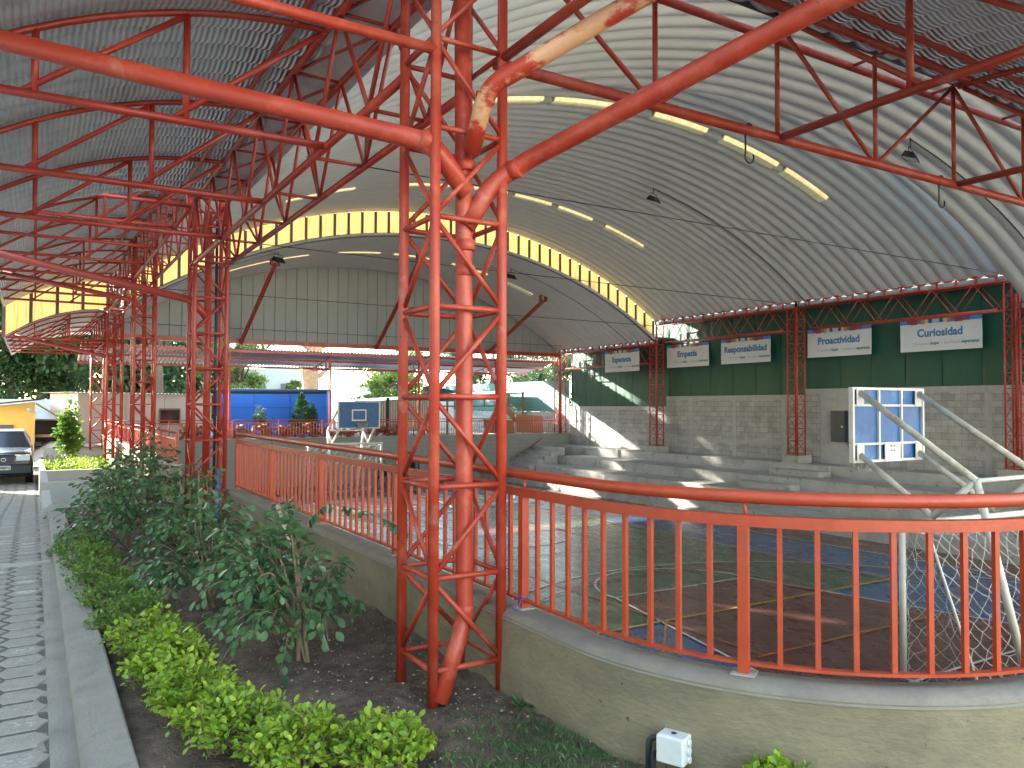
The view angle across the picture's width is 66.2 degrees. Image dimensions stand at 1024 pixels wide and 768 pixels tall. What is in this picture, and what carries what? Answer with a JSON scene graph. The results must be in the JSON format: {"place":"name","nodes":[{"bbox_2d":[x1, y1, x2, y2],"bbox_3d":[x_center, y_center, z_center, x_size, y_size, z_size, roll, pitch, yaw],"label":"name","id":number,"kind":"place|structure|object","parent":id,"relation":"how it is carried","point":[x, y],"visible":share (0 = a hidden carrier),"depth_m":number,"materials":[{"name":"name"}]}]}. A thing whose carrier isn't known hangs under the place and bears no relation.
{"place":"outdoors","nodes":[
{"label":"outdoors","id":0,"kind":"place"},
{"bbox_2d":[0,466,49,767],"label":"paved path","id":1,"kind":"structure","parent":0,"point":[21,505],"depth_m":5.64,"materials":[{"name":"concrete"}]},
{"bbox_2d":[0,429,41,481],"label":"parked car","id":2,"kind":"object","parent":1,"relation":"on","point":[16,454],"visible":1,"depth_m":23.06,"materials":[{"name":"paint"}]},
{"bbox_2d":[33,497,78,767],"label":"mortar edge","id":3,"kind":"object","parent":1,"relation":"on","point":[62,743],"visible":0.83,"depth_m":4.66,"materials":[{"name":"concrete"}]},
{"bbox_2d":[43,447,159,505],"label":"verge ground","id":4,"kind":"structure","parent":0,"point":[93,451],"depth_m":29.20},
{"bbox_2d":[50,391,85,465],"bbox_3d":[-14.540,1.595,25.769,1.088,2.735,1.270,1,-2,-31],"label":"slender tree","id":5,"kind":"object","parent":4,"relation":"on","point":[70,437],"visible":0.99,"depth_m":25.61,"materials":[{"name":"green plant"}]},
{"bbox_2d":[38,453,112,477],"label":"box hedge","id":6,"kind":"object","parent":4,"relation":"on","point":[49,464],"visible":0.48,"depth_m":22.78,"materials":[{"name":"green plant"}]},
{"bbox_2d":[39,464,126,493],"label":"planter wall","id":7,"kind":"structure","parent":4,"relation":"on","point":[63,475],"depth_m":20.28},
{"bbox_2d":[40,472,153,502],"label":"planter wall","id":8,"kind":"structure","parent":4,"relation":"on","point":[62,492],"depth_m":16.15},
{"bbox_2d":[89,332,104,449],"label":"lattice column","id":9,"kind":"structure","parent":4,"relation":"on","point":[102,394],"depth_m":29.95,"materials":[{"name":"metal"}]},
{"bbox_2d":[103,284,124,461],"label":"lattice column","id":10,"kind":"structure","parent":4,"relation":"on","point":[120,385],"depth_m":23.57,"materials":[{"name":"metal"}]},
{"bbox_2d":[0,315,116,457],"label":"drain pipe","id":11,"kind":"object","parent":10,"relation":"attached to","point":[112,362],"visible":0.83,"depth_m":23.61,"materials":[{"name":"metal"}]},
{"bbox_2d":[91,310,122,353],"bbox_3d":[-13.828,-1.662,26.749,0.478,0.947,7.511,1,-2,-31],"label":"roof girder","id":12,"kind":"object","parent":10,"relation":"attached to","point":[102,328],"visible":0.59,"depth_m":26.24,"materials":[{"name":"metal"}]},
{"bbox_2d":[3,309,128,355],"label":"canopy roof","id":13,"kind":"structure","parent":12,"relation":"on","point":[58,323],"depth_m":25.30,"materials":[{"name":"red paint"}]},
{"bbox_2d":[129,237,157,477],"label":"lattice column","id":14,"kind":"structure","parent":4,"relation":"on","point":[152,360],"depth_m":17.20,"materials":[{"name":"metal"}]},
{"bbox_2d":[0,270,146,477],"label":"drain pipe","id":15,"kind":"object","parent":14,"relation":"attached to","point":[143,310],"visible":0.72,"depth_m":17.22,"materials":[{"name":"metal"}]},
{"bbox_2d":[107,236,154,313],"bbox_3d":[-9.941,-2.681,20.381,0.478,0.947,7.511,1,-2,-31],"label":"roof girder","id":16,"kind":"object","parent":14,"relation":"attached to","point":[127,274],"visible":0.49,"depth_m":19.69,"materials":[{"name":"metal"}]},
{"bbox_2d":[0,238,133,280],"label":"canopy truss","id":17,"kind":"object","parent":16,"relation":"attached to","point":[33,270],"visible":0.56,"depth_m":16.67,"materials":[{"name":"metal"}]},
{"bbox_2d":[34,409,539,463],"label":"ground","id":18,"kind":"structure","parent":0,"point":[38,452],"depth_m":39.19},
{"bbox_2d":[0,399,41,451],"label":"yellow building","id":19,"kind":"structure","parent":18,"relation":"on","point":[18,416],"depth_m":32.34,"materials":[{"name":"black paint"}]},
{"bbox_2d":[34,403,63,458],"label":"open shed","id":20,"kind":"structure","parent":18,"relation":"on","point":[45,423],"depth_m":33.83,"materials":[{"name":"white wood"}]},
{"bbox_2d":[0,298,99,398],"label":"tree","id":21,"kind":"object","parent":18,"relation":"on","point":[21,375],"visible":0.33,"depth_m":55.65,"materials":[{"name":"green plant"}]},
{"bbox_2d":[47,503,138,767],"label":"kerb","id":22,"kind":"structure","parent":18,"relation":"on","point":[102,737],"depth_m":4.23,"materials":[{"name":"concrete"}]},
{"bbox_2d":[0,285,201,393],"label":"tree","id":23,"kind":"object","parent":18,"relation":"on","point":[45,359],"visible":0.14,"depth_m":54.11,"materials":[{"name":"green plant"}]},
{"bbox_2d":[42,392,213,446],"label":"beige building","id":24,"kind":"structure","parent":18,"relation":"on","point":[170,406],"depth_m":34.77,"materials":[{"name":"paint"}]},
{"bbox_2d":[202,343,274,388],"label":"tree","id":25,"kind":"object","parent":18,"relation":"on","point":[253,379],"visible":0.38,"depth_m":61.87,"materials":[{"name":"green plant"}]},
{"bbox_2d":[181,341,303,422],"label":"pale house","id":26,"kind":"structure","parent":18,"relation":"on","point":[278,378],"depth_m":70.10,"materials":[{"name":"paint"}]},
{"bbox_2d":[213,388,333,436],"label":"blue building","id":27,"kind":"structure","parent":18,"relation":"on","point":[278,404],"depth_m":38.67,"materials":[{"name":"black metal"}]},
{"bbox_2d":[77,341,558,436],"bbox_3d":[-7.851,0.503,37.383,22.400,3.850,3.150,1,-2,-31],"label":"canopy","id":28,"kind":"object","parent":18,"relation":"on","point":[277,358],"visible":0.73,"depth_m":36.38,"materials":[{"name":"metal"}]},
{"bbox_2d":[364,351,428,400],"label":"tree","id":29,"kind":"object","parent":18,"relation":"on","point":[380,385],"visible":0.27,"depth_m":51.24,"materials":[{"name":"green plant"}]},
{"bbox_2d":[368,398,428,435],"bbox_3d":[-5.911,1.668,39.690,4.150,1.940,0.110,1,-2,-31],"label":"ribbed partition","id":30,"kind":"object","parent":18,"relation":"on","point":[388,409],"visible":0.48,"depth_m":39.70,"materials":[{"name":"beige metal"}]},
{"bbox_2d":[423,380,569,432],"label":"teal sheet wall","id":31,"kind":"structure","parent":18,"relation":"on","point":[538,395],"depth_m":44.97,"materials":[{"name":"metal"}]},
{"bbox_2d":[570,385,1023,475],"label":"block wall","id":32,"kind":"structure","parent":18,"relation":"on","point":[750,426],"depth_m":30.31,"materials":[{"name":"concrete"}]},
{"bbox_2d":[571,281,1023,405],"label":"green sheet wall","id":33,"kind":"structure","parent":32,"relation":"on","point":[886,362],"depth_m":28.44,"materials":[{"name":"metal"}]},
{"bbox_2d":[820,393,850,464],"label":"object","id":34,"kind":"structure","parent":32,"relation":"attached to","point":[834,425],"depth_m":27.66,"materials":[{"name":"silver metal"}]},
{"bbox_2d":[19,211,626,465],"label":"sky","id":35,"kind":"structure","parent":0,"point":[340,381],"materials":[{"name":"white"}]},
{"bbox_2d":[65,499,644,767],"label":"soil","id":36,"kind":"structure","parent":0,"point":[153,746],"depth_m":4.42,"materials":[{"name":"soil"}]},
{"bbox_2d":[46,524,114,556],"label":"hedge shrub","id":37,"kind":"object","parent":36,"relation":"on","point":[57,550],"visible":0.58,"depth_m":7.97,"materials":[{"name":"green plant"}]},
{"bbox_2d":[56,537,123,572],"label":"hedge shrub","id":38,"kind":"object","parent":36,"relation":"on","point":[82,550],"visible":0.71,"depth_m":7.31,"materials":[{"name":"green plant"}]},
{"bbox_2d":[61,551,136,590],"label":"hedge shrub","id":39,"kind":"object","parent":36,"relation":"on","point":[89,573],"visible":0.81,"depth_m":6.58,"materials":[{"name":"green plant"}]},
{"bbox_2d":[43,458,189,557],"bbox_3d":[-4.262,1.375,8.539,1.433,1.109,1.529,1,-2,-31],"label":"dark bush","id":40,"kind":"object","parent":36,"relation":"on","point":[131,513],"visible":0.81,"depth_m":8.43,"materials":[{"name":"green plant"}]},
{"bbox_2d":[74,571,159,617],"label":"hedge shrub","id":41,"kind":"object","parent":36,"relation":"on","point":[112,590],"visible":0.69,"depth_m":5.93,"materials":[{"name":"green plant"}]},
{"bbox_2d":[64,439,180,522],"bbox_3d":[-5.025,1.311,10.267,1.457,1.169,1.418,1,-2,-31],"label":"dark bush","id":42,"kind":"object","parent":36,"relation":"on","point":[150,492],"visible":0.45,"depth_m":10.17,"materials":[{"name":"green plant"}]},
{"bbox_2d":[82,585,166,641],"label":"hedge shrub","id":43,"kind":"object","parent":36,"relation":"on","point":[140,603],"visible":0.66,"depth_m":5.39,"materials":[{"name":"green plant"}]},
{"bbox_2d":[101,419,184,508],"bbox_3d":[-5.549,1.226,11.973,1.205,1.432,1.355,0,-2,13],"label":"dark bush","id":44,"kind":"object","parent":36,"relation":"on","point":[153,448],"visible":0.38,"depth_m":11.99,"materials":[{"name":"green plant"}]},
{"bbox_2d":[98,602,199,663],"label":"hedge shrub","id":45,"kind":"object","parent":36,"relation":"on","point":[124,641],"visible":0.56,"depth_m":4.89,"materials":[{"name":"green plant"}]},
{"bbox_2d":[116,621,217,691],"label":"hedge shrub","id":46,"kind":"object","parent":36,"relation":"on","point":[153,652],"visible":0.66,"depth_m":4.43,"materials":[{"name":"green plant"}]},
{"bbox_2d":[124,461,257,571],"bbox_3d":[-3.029,1.294,7.518,1.233,1.151,1.123,1,-2,-31],"label":"dark bush","id":47,"kind":"object","parent":36,"relation":"on","point":[194,485],"visible":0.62,"depth_m":7.42,"materials":[{"name":"green plant"}]},
{"bbox_2d":[140,645,242,725],"bbox_3d":[-1.652,1.534,4.049,0.496,0.370,0.554,1,-2,-31],"label":"hedge shrub","id":48,"kind":"object","parent":36,"relation":"on","point":[168,680],"visible":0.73,"depth_m":3.97,"materials":[{"name":"green plant"}]},
{"bbox_2d":[127,474,273,609],"bbox_3d":[-2.461,1.246,6.202,1.144,1.085,1.165,1,-2,-31],"label":"dark bush","id":49,"kind":"object","parent":36,"relation":"on","point":[175,571],"visible":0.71,"depth_m":6.14,"materials":[{"name":"green plant"}]},
{"bbox_2d":[184,195,229,519],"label":"lattice column","id":50,"kind":"structure","parent":36,"relation":"on","point":[191,370],"depth_m":10.82,"materials":[{"name":"metal"}]},
{"bbox_2d":[0,211,218,516],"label":"drain pipe","id":51,"kind":"object","parent":50,"relation":"attached to","point":[204,313],"visible":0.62,"depth_m":10.84,"materials":[{"name":"metal"}]},
{"bbox_2d":[91,193,190,207],"bbox_3d":[-5.574,-2.928,10.317,2.573,0.938,0.058,1,-2,-31],"label":"canopy truss","id":52,"kind":"object","parent":50,"relation":"attached to","point":[138,199],"visible":0.05,"depth_m":10.63,"materials":[{"name":"metal"}]},
{"bbox_2d":[0,191,193,306],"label":"canopy roof","id":53,"kind":"structure","parent":52,"relation":"on","point":[25,244],"depth_m":16.10,"materials":[{"name":"red paint"}]},
{"bbox_2d":[1,281,106,336],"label":"clerestory window","id":54,"kind":"structure","parent":53,"relation":"attached to","point":[16,314],"depth_m":22.76,"materials":[{"name":"plastic"}]},
{"bbox_2d":[134,191,224,279],"bbox_3d":[-6.056,-2.850,13.990,0.478,0.947,7.511,1,-2,-31],"label":"roof girder","id":55,"kind":"object","parent":50,"relation":"attached to","point":[176,223],"visible":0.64,"depth_m":14.45,"materials":[{"name":"metal"}]},
{"bbox_2d":[0,217,146,264],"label":"canopy truss","id":56,"kind":"object","parent":55,"relation":"attached to","point":[36,249],"visible":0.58,"depth_m":14.80,"materials":[{"name":"metal"}]},
{"bbox_2d":[0,195,158,248],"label":"canopy truss","id":57,"kind":"object","parent":55,"relation":"attached to","point":[36,230],"visible":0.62,"depth_m":13.25,"materials":[{"name":"metal"}]},
{"bbox_2d":[26,191,173,228],"bbox_3d":[-6.363,-2.894,11.616,2.573,0.938,0.058,1,-2,-31],"label":"canopy truss","id":58,"kind":"object","parent":55,"relation":"attached to","point":[101,217],"visible":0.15,"depth_m":11.76,"materials":[{"name":"metal"}]},
{"bbox_2d":[193,0,454,266],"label":"roof girder","id":59,"kind":"object","parent":50,"relation":"attached to","point":[372,103],"visible":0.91,"depth_m":6.78,"materials":[{"name":"metal"}]},
{"bbox_2d":[0,156,224,239],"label":"canopy truss","id":60,"kind":"object","parent":59,"relation":"attached to","point":[124,225],"visible":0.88,"depth_m":8.47,"materials":[{"name":"metal"}]},
{"bbox_2d":[0,99,263,204],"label":"canopy truss","id":61,"kind":"object","parent":59,"relation":"attached to","point":[33,168],"visible":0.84,"depth_m":6.84,"materials":[{"name":"metal"}]},
{"bbox_2d":[0,9,328,149],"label":"canopy truss","id":62,"kind":"object","parent":59,"relation":"attached to","point":[29,90],"visible":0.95,"depth_m":5.28,"materials":[{"name":"metal"}]},
{"bbox_2d":[0,0,430,220],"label":"canopy roof","id":63,"kind":"structure","parent":59,"relation":"on","point":[224,50],"depth_m":6.53,"materials":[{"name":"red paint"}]},
{"bbox_2d":[229,0,1023,300],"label":"vault roof","id":64,"kind":"structure","parent":59,"relation":"on","point":[684,38],"depth_m":14.70,"materials":[{"name":"metal"}]},
{"bbox_2d":[162,674,290,759],"bbox_3d":[-1.318,1.542,3.685,0.479,0.338,0.572,0,-2,21],"label":"hedge shrub","id":65,"kind":"object","parent":36,"relation":"on","point":[227,705],"visible":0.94,"depth_m":3.62,"materials":[{"name":"green plant"}]},
{"bbox_2d":[174,495,364,685],"bbox_3d":[-1.512,1.237,4.978,1.066,1.077,1.232,0,-2,-2],"label":"dark bush","id":66,"kind":"object","parent":36,"relation":"on","point":[257,587],"visible":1,"depth_m":4.77,"materials":[{"name":"green plant"}]},
{"bbox_2d":[229,694,349,767],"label":"hedge shrub","id":67,"kind":"object","parent":36,"relation":"on","point":[266,741],"visible":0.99,"depth_m":3.43,"materials":[{"name":"green plant"}]},
{"bbox_2d":[324,700,439,767],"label":"hedge shrub","id":68,"kind":"object","parent":36,"relation":"on","point":[397,737],"visible":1,"depth_m":3.41,"materials":[{"name":"green plant"}]},
{"bbox_2d":[179,588,666,767],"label":"grass","id":69,"kind":"structure","parent":36,"relation":"on","point":[559,746],"depth_m":3.58,"materials":[{"name":"plant"}]},
{"bbox_2d":[396,0,507,708],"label":"lattice column","id":70,"kind":"structure","parent":36,"relation":"on","point":[432,561],"depth_m":4.39,"materials":[{"name":"metal"}]},
{"bbox_2d":[223,0,437,53],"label":"canopy truss","id":71,"kind":"object","parent":70,"relation":"attached to","point":[318,18],"visible":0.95,"depth_m":3.95,"materials":[{"name":"metal"}]},
{"bbox_2d":[0,0,867,705],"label":"drain pipe","id":72,"kind":"object","parent":70,"relation":"attached to","point":[458,168],"visible":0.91,"depth_m":4.21,"materials":[{"name":"metal"}]},
{"bbox_2d":[492,0,1023,206],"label":"cross girder","id":73,"kind":"object","parent":70,"relation":"attached to","point":[616,95],"visible":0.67,"depth_m":6.15,"materials":[{"name":"metal"}]},
{"bbox_2d":[495,0,591,63],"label":"canopy truss","id":74,"kind":"object","parent":73,"relation":"hanging from","point":[561,15],"visible":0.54,"depth_m":4.09,"materials":[{"name":"metal"}]},
{"bbox_2d":[728,0,1023,111],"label":"canopy roof","id":75,"kind":"structure","parent":74,"relation":"on","point":[954,34],"depth_m":5.99,"materials":[{"name":"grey metal"}]},
{"bbox_2d":[780,0,1023,140],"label":"canopy truss","id":76,"kind":"object","parent":73,"relation":"attached to","point":[914,85],"visible":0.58,"depth_m":4.92,"materials":[{"name":"metal"}]},
{"bbox_2d":[957,66,1023,186],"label":"canopy truss","id":77,"kind":"object","parent":73,"relation":"attached to","point":[997,174],"visible":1,"depth_m":6.72,"materials":[{"name":"metal"}]},
{"bbox_2d":[742,746,813,767],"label":"hedge shrub","id":78,"kind":"object","parent":36,"relation":"on","point":[775,760],"visible":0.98,"depth_m":3.07,"materials":[{"name":"green plant"}]},
{"bbox_2d":[195,482,1020,681],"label":"court floor","id":79,"kind":"structure","parent":0,"point":[864,545],"depth_m":19.69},
{"bbox_2d":[327,401,379,490],"bbox_3d":[-6.270,2.555,31.744,2.159,3.700,2.935,1,-2,-31],"label":"basketball hoop","id":80,"kind":"object","parent":79,"relation":"on","point":[358,415],"visible":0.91,"depth_m":31.03,"materials":[{"name":"blue paint"}]},
{"bbox_2d":[178,433,569,492],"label":"end wall","id":81,"kind":"structure","parent":79,"relation":"on","point":[518,443],"depth_m":35.74,"materials":[{"name":"paint"}]},
{"bbox_2d":[209,489,1020,681],"bbox_3d":[-0.218,4.109,21.180,12.950,0.006,24.600,1,-2,-31],"label":"court paint","id":82,"kind":"object","parent":79,"relation":"on","point":[799,619],"visible":0.29,"depth_m":15.00,"materials":[{"name":"paint"}]},
{"bbox_2d":[226,489,1019,681],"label":"court lines","id":83,"kind":"object","parent":82,"relation":"on","point":[666,625],"visible":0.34,"depth_m":15.33,"materials":[{"name":"paint"}]},
{"bbox_2d":[228,489,1023,767],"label":"wall","id":84,"kind":"structure","parent":79,"relation":"on","point":[618,699],"depth_m":3.31,"materials":[{"name":"beige paint"}]},
{"bbox_2d":[233,432,1023,677],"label":"railing","id":85,"kind":"object","parent":84,"relation":"on","point":[744,522],"visible":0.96,"depth_m":3.47,"materials":[{"name":"metal"}]},
{"bbox_2d":[645,728,691,767],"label":"junction box","id":86,"kind":"object","parent":84,"relation":"attached to","point":[672,747],"visible":1,"depth_m":3.28,"materials":[{"name":"white plastic"}]},
{"bbox_2d":[481,445,1023,564],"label":"bleachers","id":87,"kind":"object","parent":79,"relation":"on","point":[677,469],"visible":0.56,"depth_m":26.90,"materials":[{"name":"concrete"}]},
{"bbox_2d":[645,446,667,452],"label":"concrete plinth","id":88,"kind":"structure","parent":87,"relation":"on","point":[657,449],"depth_m":34.50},
{"bbox_2d":[648,325,663,445],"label":"lattice column","id":89,"kind":"structure","parent":88,"relation":"on","point":[656,371],"depth_m":34.80,"materials":[{"name":"metal"}]},
{"bbox_2d":[558,337,669,368],"bbox_3d":[4.915,-1.400,38.106,1.293,1.158,7.633,1,-2,-31],"label":"wall girder","id":90,"kind":"object","parent":89,"relation":"attached to","point":[627,346],"depth_m":37.89,"materials":[{"name":"metal"}]},
{"bbox_2d":[111,233,656,350],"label":"vault roof","id":91,"kind":"structure","parent":90,"relation":"on","point":[524,292],"depth_m":34.02,"materials":[{"name":"metal"}]},
{"bbox_2d":[111,267,560,356],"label":"gable wall","id":92,"kind":"structure","parent":91,"relation":"attached to","point":[284,315],"depth_m":34.87,"materials":[{"name":"metal"}]},
{"bbox_2d":[120,211,654,341],"bbox_3d":[-2.732,-4.199,29.317,21.305,4.356,0.150,1,-2,-31],"label":"clerestory window","id":93,"kind":"structure","parent":91,"relation":"attached to","point":[318,226],"depth_m":28.17,"materials":[{"name":"plastic"}]},
{"bbox_2d":[605,349,638,372],"bbox_3d":[5.097,-1.072,36.533,0.032,1.000,2.500,1,-2,-31],"label":"banner","id":94,"kind":"object","parent":90,"relation":"hanging from","point":[621,360],"visible":1,"depth_m":36.49,"materials":[{"name":"plastic"}]},
{"bbox_2d":[782,455,811,463],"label":"concrete plinth","id":95,"kind":"structure","parent":87,"relation":"on","point":[801,459],"depth_m":28.16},
{"bbox_2d":[786,308,805,455],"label":"lattice column","id":96,"kind":"structure","parent":95,"relation":"on","point":[796,370],"depth_m":28.42,"materials":[{"name":"metal"}]},
{"bbox_2d":[655,301,803,343],"bbox_3d":[8.802,-2.418,31.738,1.293,1.158,7.633,1,-2,-31],"label":"wall girder","id":97,"kind":"object","parent":96,"relation":"attached to","point":[749,312],"depth_m":31.18,"materials":[{"name":"metal"}]},
{"bbox_2d":[667,342,708,367],"bbox_3d":[7.563,-1.239,33.922,0.032,1.000,2.550,1,-2,-31],"label":"banner","id":98,"kind":"object","parent":97,"relation":"hanging from","point":[689,355],"visible":1,"depth_m":33.86,"materials":[{"name":"plastic"}]},
{"bbox_2d":[721,335,770,363],"bbox_3d":[9.243,-1.332,31.159,0.027,1.000,2.540,1,-2,-31],"label":"banner","id":99,"kind":"object","parent":97,"relation":"hanging from","point":[747,350],"visible":1,"depth_m":31.09,"materials":[{"name":"plastic"}]},
{"bbox_2d":[998,469,1023,480],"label":"concrete plinth","id":100,"kind":"structure","parent":87,"relation":"on","point":[1003,472],"depth_m":21.87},
{"bbox_2d":[1002,281,1023,470],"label":"lattice column","id":101,"kind":"structure","parent":100,"relation":"on","point":[1017,435],"depth_m":22.08,"materials":[{"name":"metal"}]},
{"bbox_2d":[796,274,1016,328],"bbox_3d":[12.686,-2.588,25.347,1.293,1.158,7.633,1,-2,-31],"label":"wall girder","id":102,"kind":"object","parent":101,"relation":"on","point":[970,283],"depth_m":24.76,"materials":[{"name":"metal"}]},
{"bbox_2d":[143,86,1004,321],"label":"vault roof","id":103,"kind":"structure","parent":102,"relation":"on","point":[708,171],"depth_m":23.75,"materials":[{"name":"metal"}]},
{"bbox_2d":[807,325,871,357],"bbox_3d":[11.441,-1.478,27.547,0.028,1.000,2.560,1,-2,-31],"label":"banner","id":104,"kind":"object","parent":102,"relation":"hanging from","point":[842,341],"visible":0.99,"depth_m":27.48,"materials":[{"name":"plastic"}]},
{"bbox_2d":[900,314,982,352],"bbox_3d":[13.311,-1.549,24.466,0.031,1.000,2.590,1,-2,-31],"label":"banner","id":105,"kind":"object","parent":102,"relation":"hanging from","point":[957,332],"visible":0.99,"depth_m":24.39,"materials":[{"name":"plastic"}]},
{"bbox_2d":[846,387,1023,674],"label":"basketball hoop","id":106,"kind":"object","parent":79,"relation":"on","point":[886,424],"visible":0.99,"depth_m":11.20,"materials":[{"name":"white paint"}]},
{"bbox_2d":[898,510,1023,681],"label":"goal","id":107,"kind":"object","parent":79,"relation":"on","point":[903,594],"visible":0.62,"depth_m":10.09,"materials":[{"name":"white paint"}]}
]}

